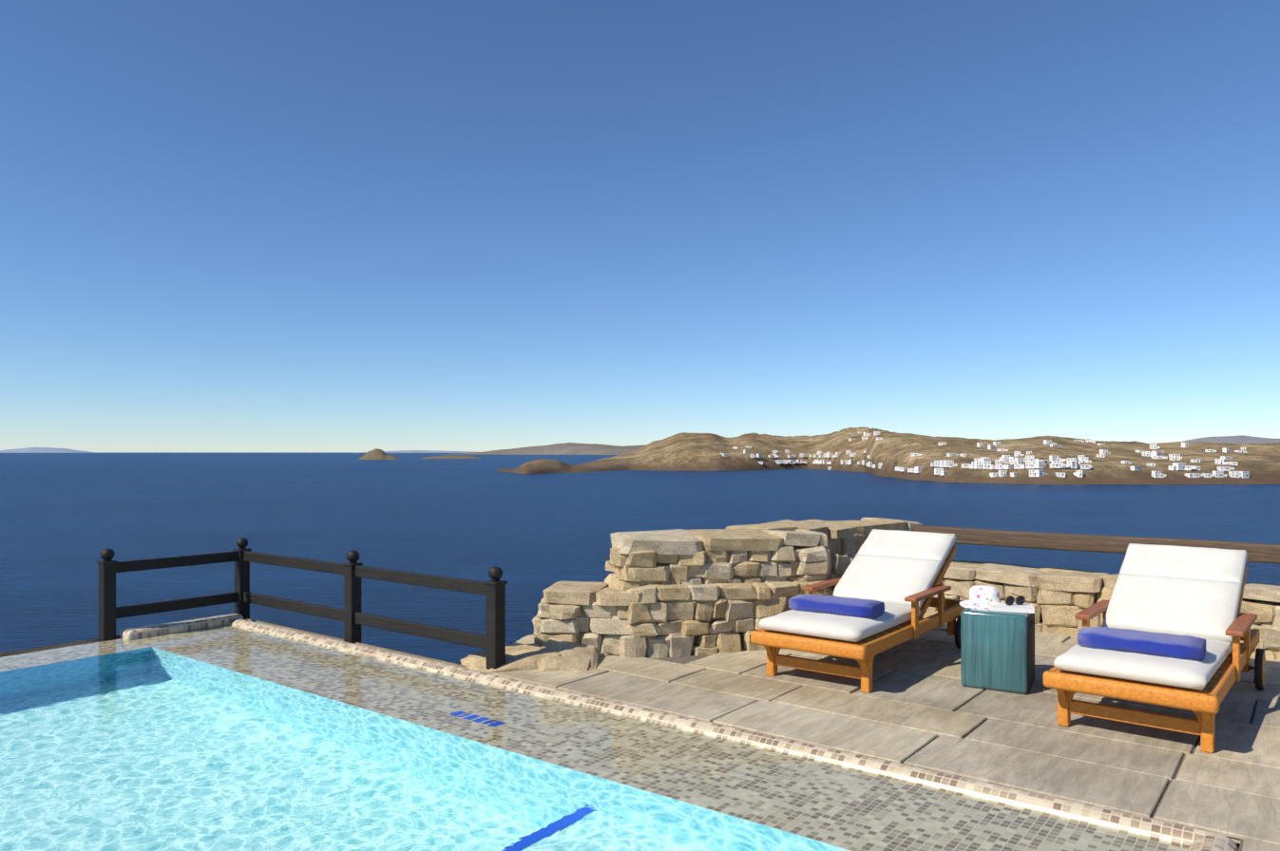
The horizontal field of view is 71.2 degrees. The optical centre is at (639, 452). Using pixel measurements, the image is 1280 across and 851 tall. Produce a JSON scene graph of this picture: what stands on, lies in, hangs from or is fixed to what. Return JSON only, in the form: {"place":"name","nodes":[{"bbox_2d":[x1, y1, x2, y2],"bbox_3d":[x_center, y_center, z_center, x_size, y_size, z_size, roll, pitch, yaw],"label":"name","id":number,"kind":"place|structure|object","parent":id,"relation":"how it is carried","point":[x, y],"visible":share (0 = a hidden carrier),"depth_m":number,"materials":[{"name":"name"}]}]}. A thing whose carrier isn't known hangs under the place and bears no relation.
{"place":"outdoors","nodes":[
{"label":"outdoors","id":0,"kind":"place"},
{"bbox_2d":[0,447,95,453],"bbox_3d":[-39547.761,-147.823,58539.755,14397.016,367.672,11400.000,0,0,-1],"label":"distant island","id":1,"kind":"structure","parent":0,"point":[41,450],"depth_m":53962.30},
{"bbox_2d":[354,450,474,453],"bbox_3d":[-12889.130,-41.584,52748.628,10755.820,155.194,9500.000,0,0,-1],"label":"distant island","id":2,"kind":"structure","parent":0,"point":[418,451],"depth_m":48991.24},
{"bbox_2d":[455,442,646,455],"bbox_3d":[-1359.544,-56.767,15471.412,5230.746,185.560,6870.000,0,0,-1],"label":"ridge","id":3,"kind":"structure","parent":0,"point":[570,448],"depth_m":12992.65,"materials":[{"name":"stone"}]},
{"bbox_2d":[0,617,1258,850],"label":"ground","id":4,"kind":"structure","parent":0,"point":[697,658],"depth_m":6.00,"materials":[{"name":"beige stone"}]},
{"bbox_2d":[96,537,507,669],"bbox_3d":[-2.431,1.239,6.120,3.155,1.048,1.145,0,0,38],"label":"railing","id":5,"kind":"object","parent":4,"relation":"on","point":[353,571],"visible":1,"depth_m":6.58,"materials":[{"name":"black paint"}]},
{"bbox_2d":[459,634,599,673],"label":"cliff rocks","id":6,"kind":"object","parent":4,"relation":"on","point":[526,653],"visible":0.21,"depth_m":5.71,"materials":[{"name":"stone"}]},
{"bbox_2d":[482,623,1279,850],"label":"terrace paving","id":7,"kind":"structure","parent":4,"relation":"on","point":[906,712],"depth_m":4.47,"materials":[{"name":"stone"}]},
{"bbox_2d":[750,545,965,693],"bbox_3d":[1.540,1.011,5.909,0.810,0.705,1.950,0,0,38],"label":"lounger","id":8,"kind":"object","parent":7,"relation":"on","point":[862,653],"visible":0.52,"depth_m":5.33,"materials":[{"name":"brown wood"}]},
{"bbox_2d":[758,529,956,642],"bbox_3d":[1.473,0.821,5.822,0.625,0.502,1.691,0,0,38],"label":"lounger cushion","id":9,"kind":"object","parent":8,"relation":"on","point":[891,570],"visible":0.79,"depth_m":5.98,"materials":[{"name":"fabric"}]},
{"bbox_2d":[788,594,884,618],"bbox_3d":[1.200,0.941,5.468,0.539,0.097,0.265,0,0,38],"label":"lounger towel","id":10,"kind":"object","parent":9,"relation":"on","point":[849,606],"visible":0.98,"depth_m":5.38,"materials":[{"name":"blue fabric"}]},
{"bbox_2d":[960,608,1034,694],"bbox_3d":[2.107,1.141,5.252,0.364,0.445,0.360,0,0,31],"label":"side table","id":11,"kind":"object","parent":7,"relation":"on","point":[997,651],"visible":0.79,"depth_m":5.10,"materials":[{"name":"teal wood"}]},
{"bbox_2d":[959,585,1000,610],"bbox_3d":[2.063,0.861,5.338,0.287,0.123,0.312,0,0,8],"label":"sun hat","id":12,"kind":"object","parent":11,"relation":"on","point":[982,597],"visible":0.96,"depth_m":5.27,"materials":[{"name":"white fabric"}]},
{"bbox_2d":[989,593,1034,613],"bbox_3d":[2.166,0.874,5.217,0.235,0.086,0.229,0,0,19],"label":"book and sunglasses","id":13,"kind":"object","parent":11,"relation":"on","point":[1009,605],"visible":0.98,"depth_m":5.14,"materials":[{"name":"white paper"}]},
{"bbox_2d":[1042,564,1265,753],"bbox_3d":[2.866,1.011,4.888,0.810,0.705,1.950,0,0,40],"label":"lounger","id":14,"kind":"object","parent":7,"relation":"on","point":[1203,705],"visible":0.5,"depth_m":4.26,"materials":[{"name":"brown wood"}]},
{"bbox_2d":[1053,543,1247,690],"bbox_3d":[2.796,0.821,4.803,0.625,0.502,1.691,0,0,40],"label":"lounger cushion","id":15,"kind":"object","parent":14,"relation":"on","point":[1195,592],"visible":0.88,"depth_m":4.97,"materials":[{"name":"fabric"}]},
{"bbox_2d":[1077,627,1206,660],"bbox_3d":[2.473,0.941,4.412,0.539,0.097,0.264,0,0,40],"label":"lounger towel","id":16,"kind":"object","parent":15,"relation":"on","point":[1179,647],"visible":0.92,"depth_m":4.33,"materials":[{"name":"blue fabric"}]},
{"bbox_2d":[532,517,1279,659],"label":"stone walls","id":17,"kind":"structure","parent":4,"relation":"on","point":[675,593],"depth_m":6.14,"materials":[{"name":"brown stone"}]},
{"bbox_2d":[914,525,1279,564],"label":"timber rail","id":18,"kind":"object","parent":17,"relation":"on","point":[1265,553],"visible":0.73,"depth_m":6.77,"materials":[{"name":"brown wood"}]},
{"bbox_2d":[0,452,1279,665],"bbox_3d":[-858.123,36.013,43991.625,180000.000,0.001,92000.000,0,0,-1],"label":"sea","id":19,"kind":"structure","parent":0,"point":[66,521],"depth_m":480.66,"materials":[{"name":"liquid"}]},
{"bbox_2d":[358,448,401,459],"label":"islet rock","id":20,"kind":"object","parent":19,"relation":"in","point":[377,454],"visible":1,"depth_m":4195.18,"materials":[{"name":"brown stone"}]},
{"bbox_2d":[421,455,480,458],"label":"small island","id":21,"kind":"structure","parent":19,"relation":"on","point":[452,457],"depth_m":4824.48,"materials":[{"name":"stone"}]},
{"bbox_2d":[0,0,1279,452],"label":"sky","id":22,"kind":"structure","parent":0,"point":[226,225],"materials":[{"name":"blue"}]},
{"bbox_2d":[498,426,1279,484],"bbox_3d":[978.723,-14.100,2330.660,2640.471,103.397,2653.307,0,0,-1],"label":"headland","id":23,"kind":"structure","parent":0,"point":[890,451],"depth_m":1405.58,"materials":[{"name":"brown soil"}]},
{"bbox_2d":[720,431,1249,478],"bbox_3d":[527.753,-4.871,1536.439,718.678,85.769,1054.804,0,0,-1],"label":"houses","id":24,"kind":"structure","parent":23,"relation":"on","point":[1030,463],"depth_m":1088.83,"materials":[{"name":"white"}]},
{"bbox_2d":[1183,435,1279,443],"bbox_3d":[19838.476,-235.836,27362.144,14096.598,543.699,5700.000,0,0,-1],"label":"hill","id":25,"kind":"structure","parent":0,"point":[1240,439],"depth_m":25704.77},
{"bbox_3d":[-2.518,2.631,2.900,6.780,2.464,5.830,0,0,38],"label":"pool basin","id":26,"kind":"object","parent":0,"visible":0},
{"bbox_2d":[0,624,1189,850],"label":"pool water","id":27,"kind":"structure","parent":26,"relation":"in","point":[226,738],"depth_m":3.83,"materials":[{"name":"blue liquid"}]},
{"bbox_2d":[120,613,1239,850],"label":"pool coping","id":28,"kind":"object","parent":26,"relation":"on","point":[1198,840],"visible":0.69,"depth_m":4.14,"materials":[{"name":"stone"}]}
]}

